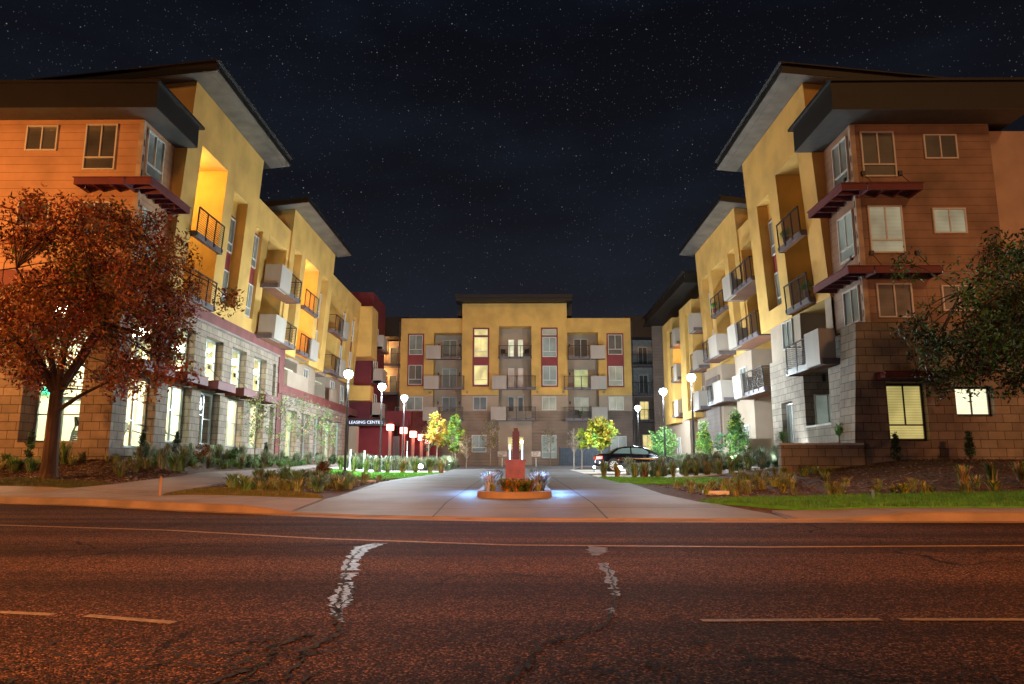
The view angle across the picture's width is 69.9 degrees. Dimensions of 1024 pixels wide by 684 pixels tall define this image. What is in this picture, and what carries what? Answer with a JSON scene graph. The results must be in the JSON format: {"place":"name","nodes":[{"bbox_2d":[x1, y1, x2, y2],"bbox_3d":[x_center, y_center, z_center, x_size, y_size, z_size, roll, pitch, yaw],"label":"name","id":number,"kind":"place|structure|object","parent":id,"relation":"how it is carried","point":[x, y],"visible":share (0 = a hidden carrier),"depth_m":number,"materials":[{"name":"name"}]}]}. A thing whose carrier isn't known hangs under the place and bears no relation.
{"place":"outdoors","nodes":[
{"label":"outdoors","id":0,"kind":"place"},
{"bbox_2d":[0,486,322,511],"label":"pavement","id":1,"kind":"structure","parent":0,"point":[289,504],"depth_m":17.26,"materials":[{"name":"concrete"}]},
{"bbox_2d":[163,489,323,498],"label":"curb","id":2,"kind":"structure","parent":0,"point":[304,496],"depth_m":17.47,"materials":[{"name":"grey concrete"}]},
{"bbox_2d":[0,477,322,495],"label":"grass","id":3,"kind":"structure","parent":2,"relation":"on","point":[203,490],"depth_m":19.93,"materials":[{"name":"green plant"}]},
{"bbox_2d":[0,504,1023,683],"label":"road","id":4,"kind":"structure","parent":0,"point":[211,590],"depth_m":5.02,"materials":[{"name":"grey asphalt"}]},
{"bbox_2d":[328,543,619,621],"bbox_3d":[-0.377,2.007,6.464,2.863,0.001,4.450,0,-10,1],"label":"crack sealing","id":5,"kind":"object","parent":4,"relation":"on","point":[593,550],"visible":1,"depth_m":6.33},
{"bbox_2d":[3,526,1006,683],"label":"crack lines","id":6,"kind":"object","parent":4,"relation":"on","point":[302,652],"visible":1,"depth_m":3.57,"materials":[{"name":"black asphalt"}]},
{"bbox_2d":[0,497,1023,522],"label":"kerb","id":7,"kind":"structure","parent":4,"relation":"on","point":[965,517],"depth_m":12.37,"materials":[{"name":"concrete"}]},
{"bbox_2d":[0,611,1023,623],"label":"white road marking","id":8,"kind":"object","parent":4,"relation":"on","point":[789,619],"visible":1,"depth_m":4.35,"materials":[{"name":"paint"}]},
{"bbox_2d":[4,525,1023,546],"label":"yellow road marking","id":9,"kind":"object","parent":4,"relation":"on","point":[533,545],"visible":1,"depth_m":8.41,"materials":[{"name":"paint"}]},
{"bbox_2d":[0,456,1023,515],"bbox_3d":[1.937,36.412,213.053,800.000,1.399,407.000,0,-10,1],"label":"ground","id":10,"kind":"structure","parent":0,"point":[669,490],"depth_m":22.81,"materials":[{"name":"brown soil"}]},
{"bbox_2d":[24,429,35,461],"bbox_3d":[-16.378,3.612,24.904,0.382,1.316,0.420,0,-10,1],"label":"conifer","id":11,"kind":"object","parent":10,"relation":"on","point":[30,443],"visible":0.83,"depth_m":24.87,"materials":[{"name":"green plant"}]},
{"bbox_2d":[59,440,74,463],"bbox_3d":[-15.377,3.749,25.148,0.787,0.874,0.794,-4,-10,22],"label":"grass clump","id":12,"kind":"object","parent":10,"relation":"on","point":[64,448],"visible":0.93,"depth_m":25.07,"materials":[{"name":"green plant"}]},
{"bbox_2d":[0,450,147,476],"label":"dry planting","id":13,"kind":"object","parent":10,"relation":"on","point":[12,463],"visible":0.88,"depth_m":24.29,"materials":[{"name":"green plant"}]},
{"bbox_2d":[0,183,243,479],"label":"autumn tree","id":14,"kind":"object","parent":10,"relation":"on","point":[87,305],"visible":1,"depth_m":22.56,"materials":[{"name":"brown plant"}]},
{"bbox_2d":[162,452,194,470],"bbox_3d":[-11.736,4.160,25.670,1.307,0.743,1.572,-5,-11,28],"label":"grass clump","id":15,"kind":"object","parent":10,"relation":"on","point":[178,463],"visible":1,"depth_m":25.50,"materials":[{"name":"green plant"}]},
{"bbox_2d":[0,59,377,460],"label":"apartment building","id":16,"kind":"structure","parent":10,"relation":"on","point":[199,146],"depth_m":33.83,"materials":[{"name":"yellow paint"}]},
{"bbox_2d":[24,125,58,150],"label":"window","id":17,"kind":"structure","parent":16,"relation":"in","point":[38,137],"depth_m":28.79,"materials":[{"name":"glass"}]},
{"bbox_2d":[33,304,82,441],"bbox_3d":[-16.582,1.133,27.407,2.150,5.250,0.100,0,-10,1],"label":"window","id":18,"kind":"structure","parent":16,"relation":"in","point":[37,414],"depth_m":27.12,"materials":[{"name":"metal"}]},
{"bbox_2d":[60,396,80,440],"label":"window","id":19,"kind":"structure","parent":16,"relation":"on","point":[75,434],"depth_m":28.81,"materials":[{"name":"metal"}]},
{"bbox_2d":[75,201,110,246],"bbox_3d":[-16.133,-4.542,28.185,1.250,1.800,0.100,0,-10,1],"label":"window","id":20,"kind":"structure","parent":16,"relation":"in","point":[106,202],"depth_m":28.27,"materials":[{"name":"plastic"}]},
{"bbox_2d":[82,124,118,169],"bbox_3d":[-16.133,-7.648,28.713,1.250,1.900,0.100,0,-10,1],"label":"window","id":21,"kind":"structure","parent":16,"relation":"in","point":[100,144],"depth_m":28.71,"materials":[{"name":"glass"}]},
{"bbox_2d":[123,377,148,447],"bbox_3d":[-14.756,2.712,28.345,0.100,2.750,2.170,0,-10,1],"label":"window","id":22,"kind":"structure","parent":16,"relation":"in","point":[131,424],"depth_m":28.54,"materials":[{"name":"metal"}]},
{"bbox_2d":[144,129,165,183],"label":"window","id":23,"kind":"structure","parent":16,"relation":"in","point":[155,147],"depth_m":29.67,"materials":[{"name":"glass"}]},
{"bbox_2d":[165,385,183,441],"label":"window","id":24,"kind":"structure","parent":16,"relation":"in","point":[173,387],"depth_m":31.77,"materials":[{"name":"metal"}]},
{"bbox_2d":[198,392,212,444],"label":"window","id":25,"kind":"structure","parent":16,"relation":"in","point":[206,399],"depth_m":35.12,"materials":[{"name":"glass"}]},
{"bbox_2d":[204,339,216,379],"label":"window","id":26,"kind":"structure","parent":16,"relation":"in","point":[207,340],"depth_m":35.91,"materials":[{"name":"metal"}]},
{"bbox_2d":[225,399,236,446],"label":"window","id":27,"kind":"structure","parent":16,"relation":"in","point":[235,408],"depth_m":38.28,"materials":[{"name":"metal"}]},
{"bbox_2d":[227,217,235,253],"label":"window","id":28,"kind":"structure","parent":16,"relation":"in","point":[233,222],"depth_m":37.74,"materials":[{"name":"glass"}]},
{"bbox_2d":[193,442,211,460],"bbox_3d":[-13.027,4.653,30.809,0.783,0.847,0.834,0,-10,1],"label":"round bush","id":29,"kind":"object","parent":10,"relation":"on","point":[203,453],"visible":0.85,"depth_m":30.67,"materials":[{"name":"brown plant"}]},
{"bbox_2d":[72,463,337,495],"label":"footpath","id":30,"kind":"structure","parent":10,"relation":"on","point":[186,482],"depth_m":22.14,"materials":[{"name":"concrete"}]},
{"bbox_2d":[113,440,327,469],"bbox_3d":[-12.726,5.510,35.467,3.118,1.245,20.775,0,-10,1],"label":"bed planting","id":31,"kind":"object","parent":10,"relation":"on","point":[219,457],"visible":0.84,"depth_m":31.41,"materials":[{"name":"green plant"}]},
{"bbox_2d":[240,389,271,461],"bbox_3d":[-12.363,4.077,35.378,1.775,3.669,1.127,-6,-11,31],"label":"slender tree","id":32,"kind":"object","parent":10,"relation":"on","point":[256,425],"visible":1,"depth_m":35.43,"materials":[{"name":"green plant"}]},
{"bbox_2d":[266,392,296,460],"bbox_3d":[-12.584,4.648,39.900,1.472,3.906,1.473,-6,-11,33],"label":"slender tree","id":33,"kind":"object","parent":10,"relation":"on","point":[278,412],"visible":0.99,"depth_m":39.94,"materials":[{"name":"green plant"}]},
{"bbox_2d":[222,466,382,491],"bbox_3d":[-6.894,4.476,24.435,4.990,0.742,10.985,0,-10,1],"label":"dry planting","id":34,"kind":"object","parent":10,"relation":"on","point":[284,479],"visible":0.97,"depth_m":21.88,"materials":[{"name":"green plant"}]},
{"bbox_2d":[289,394,317,458],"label":"slender tree","id":35,"kind":"object","parent":10,"relation":"on","point":[301,426],"visible":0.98,"depth_m":43.38,"materials":[{"name":"green plant"}]},
{"bbox_2d":[309,403,333,454],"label":"slender tree","id":36,"kind":"object","parent":10,"relation":"on","point":[318,427],"visible":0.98,"depth_m":46.73,"materials":[{"name":"green plant"}]},
{"bbox_2d":[321,410,338,457],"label":"slender tree","id":37,"kind":"object","parent":10,"relation":"on","point":[331,440],"visible":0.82,"depth_m":50.34,"materials":[{"name":"green plant"}]},
{"bbox_2d":[344,368,352,471],"bbox_3d":[-8.223,3.940,36.430,0.470,5.290,0.463,0,-10,1],"label":"street lamp","id":38,"kind":"object","parent":10,"relation":"on","point":[348,373],"visible":0.84,"depth_m":36.46,"materials":[{"name":"metal"}]},
{"bbox_2d":[347,292,388,453],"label":"stair tower","id":39,"kind":"structure","parent":10,"relation":"on","point":[374,374],"depth_m":69.06,"materials":[{"name":"paint"}]},
{"bbox_2d":[331,467,445,472],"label":"paver walk","id":40,"kind":"structure","parent":10,"relation":"on","point":[369,470],"depth_m":43.74,"materials":[{"name":"concrete"}]},
{"bbox_2d":[378,382,385,471],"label":"street lamp","id":41,"kind":"object","parent":40,"relation":"on","point":[381,386],"visible":0.89,"depth_m":43.09,"materials":[{"name":"metal"}]},
{"bbox_2d":[348,411,438,458],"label":"leasing entrance","id":42,"kind":"object","parent":10,"relation":"on","point":[364,434],"visible":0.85,"depth_m":66.09,"materials":[{"name":"red paint"}]},
{"bbox_2d":[383,317,408,435],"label":"apartment building","id":43,"kind":"structure","parent":10,"relation":"on","point":[390,392],"depth_m":80.18,"materials":[{"name":"red paint"}]},
{"bbox_2d":[337,452,459,470],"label":"bed planting","id":44,"kind":"object","parent":10,"relation":"on","point":[450,462],"visible":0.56,"depth_m":47.46,"materials":[{"name":"green plant"}]},
{"bbox_2d":[424,411,449,469],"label":"young tree","id":45,"kind":"object","parent":10,"relation":"on","point":[434,433],"visible":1,"depth_m":51.47,"materials":[{"name":"yellow plant"}]},
{"bbox_2d":[396,294,634,464],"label":"apartment building","id":46,"kind":"structure","parent":10,"relation":"on","point":[467,370],"depth_m":74.35,"materials":[{"name":"yellow paint"}]},
{"bbox_2d":[406,397,422,409],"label":"window","id":47,"kind":"structure","parent":46,"relation":"in","point":[412,403],"depth_m":74.09,"materials":[{"name":"glass"}]},
{"bbox_2d":[408,365,421,384],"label":"window","id":48,"kind":"structure","parent":46,"relation":"in","point":[415,371],"depth_m":74.44,"materials":[{"name":"glass"}]},
{"bbox_2d":[409,335,422,354],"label":"window","id":49,"kind":"structure","parent":46,"relation":"in","point":[415,341],"depth_m":74.90,"materials":[{"name":"glass"}]},
{"bbox_2d":[442,369,456,386],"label":"window","id":50,"kind":"structure","parent":46,"relation":"in","point":[449,376],"depth_m":75.87,"materials":[{"name":"glass"}]},
{"bbox_2d":[443,340,456,353],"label":"window","id":51,"kind":"structure","parent":46,"relation":"in","point":[446,349],"depth_m":76.36,"materials":[{"name":"glass"}]},
{"bbox_2d":[472,435,485,451],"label":"window","id":52,"kind":"structure","parent":46,"relation":"in","point":[477,438],"depth_m":73.45,"materials":[{"name":"glass"}]},
{"bbox_2d":[473,397,486,409],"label":"window","id":53,"kind":"structure","parent":46,"relation":"in","point":[479,403],"depth_m":74.03,"materials":[{"name":"glass"}]},
{"bbox_2d":[474,365,487,384],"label":"window","id":54,"kind":"structure","parent":46,"relation":"in","point":[480,371],"depth_m":74.12,"materials":[{"name":"glass"}]},
{"bbox_2d":[474,337,487,356],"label":"window","id":55,"kind":"structure","parent":46,"relation":"in","point":[480,343],"depth_m":74.50,"materials":[{"name":"glass"}]},
{"bbox_2d":[542,397,555,409],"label":"window","id":56,"kind":"structure","parent":46,"relation":"in","point":[548,403],"depth_m":73.97,"materials":[{"name":"glass"}]},
{"bbox_2d":[542,337,556,356],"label":"window","id":57,"kind":"structure","parent":46,"relation":"in","point":[548,343],"depth_m":74.44,"materials":[{"name":"glass"}]},
{"bbox_2d":[542,435,556,457],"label":"window","id":58,"kind":"structure","parent":46,"relation":"in","point":[545,453],"depth_m":73.32,"materials":[{"name":"glass"}]},
{"bbox_2d":[543,366,556,384],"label":"window","id":59,"kind":"structure","parent":46,"relation":"in","point":[549,372],"depth_m":74.04,"materials":[{"name":"glass"}]},
{"bbox_2d":[574,369,587,386],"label":"window","id":60,"kind":"structure","parent":46,"relation":"in","point":[577,372],"depth_m":75.74,"materials":[{"name":"glass"}]},
{"bbox_2d":[574,397,588,410],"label":"window","id":61,"kind":"structure","parent":46,"relation":"in","point":[579,402],"depth_m":75.36,"materials":[{"name":"glass"}]},
{"bbox_2d":[608,335,621,354],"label":"window","id":62,"kind":"structure","parent":46,"relation":"in","point":[614,341],"depth_m":74.71,"materials":[{"name":"glass"}]},
{"bbox_2d":[608,366,622,385],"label":"window","id":63,"kind":"structure","parent":46,"relation":"in","point":[615,372],"depth_m":74.24,"materials":[{"name":"glass"}]},
{"bbox_2d":[609,397,623,409],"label":"window","id":64,"kind":"structure","parent":46,"relation":"in","point":[615,403],"depth_m":73.92,"materials":[{"name":"glass"}]},
{"bbox_2d":[572,428,589,468],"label":"young tree","id":65,"kind":"object","parent":10,"relation":"on","point":[582,445],"visible":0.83,"depth_m":53.38,"materials":[{"name":"green plant"}]},
{"bbox_2d":[559,447,608,465],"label":"metal fence","id":66,"kind":"object","parent":10,"relation":"on","point":[566,456],"visible":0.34,"depth_m":68.10,"materials":[{"name":"metal"}]},
{"bbox_2d":[623,316,654,451],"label":"apartment building","id":67,"kind":"structure","parent":10,"relation":"on","point":[642,367],"depth_m":79.70,"materials":[{"name":"grey paint"}]},
{"bbox_2d":[572,464,724,473],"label":"parking area","id":68,"kind":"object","parent":10,"relation":"on","point":[623,471],"visible":0.2,"depth_m":41.71,"materials":[{"name":"concrete"}]},
{"bbox_2d":[584,415,620,452],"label":"young tree","id":69,"kind":"object","parent":68,"relation":"on","point":[601,438],"visible":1,"depth_m":43.99,"materials":[{"name":"yellow plant"}]},
{"bbox_2d":[594,446,676,471],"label":"parked car","id":70,"kind":"object","parent":68,"relation":"on","point":[636,454],"visible":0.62,"depth_m":42.69,"materials":[{"name":"black metal"}]},
{"bbox_2d":[647,426,679,456],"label":"tall shrub","id":71,"kind":"object","parent":68,"relation":"on","point":[660,450],"visible":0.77,"depth_m":46.74,"materials":[{"name":"green plant"}]},
{"bbox_2d":[593,467,778,477],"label":"paver walk","id":72,"kind":"structure","parent":10,"relation":"on","point":[726,471],"depth_m":31.79,"materials":[{"name":"concrete"}]},
{"bbox_2d":[687,372,695,454],"bbox_3d":[9.704,4.205,39.265,0.470,5.190,0.463,0,-10,1],"label":"street lamp","id":73,"kind":"object","parent":10,"relation":"on","point":[691,376],"visible":0.86,"depth_m":39.39,"materials":[{"name":"metal"}]},
{"bbox_2d":[623,444,777,476],"bbox_3d":[10.040,6.811,42.264,8.253,1.696,23.088,-1,-10,6],"label":"bed planting","id":74,"kind":"object","parent":10,"relation":"on","point":[747,459],"visible":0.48,"depth_m":33.26,"materials":[{"name":"green plant"}]},
{"bbox_2d":[695,420,713,454],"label":"tall shrub","id":75,"kind":"object","parent":10,"relation":"on","point":[704,441],"visible":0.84,"depth_m":42.89,"materials":[{"name":"green plant"}]},
{"bbox_2d":[723,410,752,456],"bbox_3d":[11.543,4.859,37.648,1.351,3.043,1.408,3,-10,-14],"label":"tall shrub","id":76,"kind":"object","parent":10,"relation":"on","point":[738,436],"visible":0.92,"depth_m":37.49,"materials":[{"name":"green plant"}]},
{"bbox_2d":[775,443,864,473],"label":"garden wall","id":77,"kind":"structure","parent":10,"relation":"on","point":[792,457],"depth_m":26.49,"materials":[{"name":"brick"}]},
{"bbox_2d":[643,61,1023,463],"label":"apartment building","id":78,"kind":"structure","parent":10,"relation":"on","point":[855,179],"depth_m":29.16,"materials":[{"name":"yellow paint"}]},
{"bbox_2d":[781,318,793,350],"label":"window","id":79,"kind":"structure","parent":78,"relation":"in","point":[787,326],"depth_m":35.35,"materials":[{"name":"glass"}]},
{"bbox_2d":[786,403,794,442],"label":"window","id":80,"kind":"structure","parent":78,"relation":"in","point":[789,407],"depth_m":35.46,"materials":[{"name":"glass"}]},
{"bbox_2d":[813,394,831,424],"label":"window","id":81,"kind":"structure","parent":78,"relation":"in","point":[822,406],"depth_m":32.86,"materials":[{"name":"plastic"}]},
{"bbox_2d":[831,136,849,187],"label":"window","id":82,"kind":"structure","parent":78,"relation":"in","point":[839,153],"depth_m":29.76,"materials":[{"name":"glass"}]},
{"bbox_2d":[837,209,856,264],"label":"window","id":83,"kind":"structure","parent":78,"relation":"in","point":[845,224],"depth_m":29.29,"materials":[{"name":"plastic"}]},
{"bbox_2d":[842,285,861,326],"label":"window","id":84,"kind":"structure","parent":78,"relation":"in","point":[851,297],"depth_m":28.79,"materials":[{"name":"glass"}]},
{"bbox_2d":[859,131,897,176],"bbox_3d":[14.404,-7.390,28.797,1.320,1.880,0.100,0,-10,1],"label":"window","id":85,"kind":"structure","parent":78,"relation":"in","point":[878,153],"depth_m":28.80,"materials":[{"name":"glass"}]},
{"bbox_2d":[867,205,905,252],"bbox_3d":[14.454,-4.354,28.281,1.320,1.900,0.100,0,-10,1],"label":"window","id":86,"kind":"structure","parent":78,"relation":"in","point":[885,222],"depth_m":28.28,"materials":[{"name":"glass"}]},
{"bbox_2d":[876,283,914,317],"bbox_3d":[14.544,-1.579,27.808,1.340,1.330,0.100,0,-10,1],"label":"window","id":87,"kind":"structure","parent":78,"relation":"in","point":[893,300],"depth_m":27.81,"materials":[{"name":"glass"}]},
{"bbox_2d":[886,385,925,439],"bbox_3d":[14.519,2.601,27.098,1.390,2.050,0.100,0,-10,1],"label":"window","id":88,"kind":"structure","parent":78,"relation":"in","point":[905,402],"depth_m":27.10,"materials":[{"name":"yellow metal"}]},
{"bbox_2d":[922,134,958,158],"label":"window","id":89,"kind":"structure","parent":78,"relation":"in","point":[936,146],"depth_m":28.83,"materials":[{"name":"glass"}]},
{"bbox_2d":[931,208,967,233],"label":"window","id":90,"kind":"structure","parent":78,"relation":"in","point":[945,220],"depth_m":28.31,"materials":[{"name":"glass"}]},
{"bbox_2d":[940,285,977,310],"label":"window","id":91,"kind":"structure","parent":78,"relation":"in","point":[946,290],"depth_m":27.81,"materials":[{"name":"plastic"}]},
{"bbox_2d":[955,388,990,415],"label":"window","id":92,"kind":"structure","parent":78,"relation":"in","point":[980,405],"depth_m":27.13,"materials":[{"name":"beige glass"}]},
{"bbox_2d":[671,464,1003,495],"bbox_3d":[14.452,3.978,21.654,20.069,0.833,10.329,0,-10,1],"label":"dry planting","id":93,"kind":"object","parent":10,"relation":"on","point":[757,481],"visible":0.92,"depth_m":19.86,"materials":[{"name":"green plant"}]},
{"bbox_2d":[700,489,1023,509],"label":"lawn","id":94,"kind":"structure","parent":10,"relation":"on","point":[778,506],"depth_m":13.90,"materials":[{"name":"green plant"}]},
{"bbox_2d":[890,432,902,462],"bbox_3d":[13.522,3.693,25.828,0.391,1.117,0.450,5,-11,-27],"label":"conifer","id":95,"kind":"object","parent":10,"relation":"on","point":[895,448],"visible":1,"depth_m":25.77,"materials":[{"name":"green plant"}]},
{"bbox_2d":[889,227,1023,403],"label":"dark tree","id":96,"kind":"object","parent":10,"relation":"on","point":[1005,319],"visible":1,"depth_m":21.64,"materials":[{"name":"green plant"}]},
{"bbox_2d":[952,463,972,485],"bbox_3d":[11.481,3.361,18.590,0.610,0.567,0.696,-9,-13,42],"label":"grass clump","id":97,"kind":"object","parent":10,"relation":"on","point":[961,473],"visible":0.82,"depth_m":18.53,"materials":[{"name":"brown plant"}]},
{"bbox_2d":[964,431,976,459],"bbox_3d":[16.135,3.638,25.834,0.438,1.084,0.409,0,-10,1],"label":"conifer","id":98,"kind":"object","parent":10,"relation":"on","point":[969,446],"visible":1,"depth_m":25.77,"materials":[{"name":"green plant"}]},
{"bbox_2d":[980,460,998,482],"bbox_3d":[12.157,3.293,18.606,0.578,0.636,0.572,-4,-10,22],"label":"grass clump","id":99,"kind":"object","parent":10,"relation":"on","point":[990,471],"visible":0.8,"depth_m":18.55,"materials":[{"name":"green plant"}]},
{"bbox_2d":[1008,460,1023,481],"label":"grass clump","id":100,"kind":"object","parent":10,"relation":"on","point":[1019,470],"visible":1,"depth_m":18.73,"materials":[{"name":"brown plant"}]},
{"bbox_2d":[0,0,1023,317],"label":"sky","id":101,"kind":"structure","parent":0,"point":[453,147],"materials":[{"name":"black"}]},
{"bbox_2d":[329,468,743,482],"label":"grass","id":102,"kind":"structure","parent":0,"point":[648,479],"depth_m":29.27,"materials":[{"name":"green plant"}]},
{"bbox_2d":[291,465,797,518],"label":"driveway","id":103,"kind":"structure","parent":0,"point":[453,493],"depth_m":15.38,"materials":[{"name":"concrete"}]},
{"bbox_2d":[444,413,465,458],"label":"young tree","id":104,"kind":"object","parent":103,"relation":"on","point":[455,425],"visible":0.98,"depth_m":55.00,"materials":[{"name":"green plant"}]},
{"bbox_2d":[479,419,499,465],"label":"young tree","id":105,"kind":"object","parent":103,"relation":"on","point":[490,435],"visible":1,"depth_m":67.39,"materials":[{"name":"brown plant"}]},
{"bbox_2d":[477,478,551,498],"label":"planter island","id":106,"kind":"structure","parent":103,"relation":"on","point":[499,493],"depth_m":16.55,"materials":[{"name":"concrete"}]},
{"bbox_2d":[504,428,525,478],"bbox_3d":[0.105,3.693,23.716,0.700,1.795,0.640,0,-10,1],"label":"monument sign","id":107,"kind":"object","parent":106,"relation":"on","point":[515,466],"visible":0.99,"depth_m":23.40,"materials":[{"name":"red"}]},
{"bbox_2d":[599,477,736,484],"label":"lawn","id":108,"kind":"structure","parent":0,"point":[661,483],"depth_m":25.54,"materials":[{"name":"green plant"}]},
{"bbox_2d":[772,508,1023,518],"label":"pavement","id":109,"kind":"structure","parent":0,"point":[832,513],"depth_m":12.90,"materials":[{"name":"concrete"}]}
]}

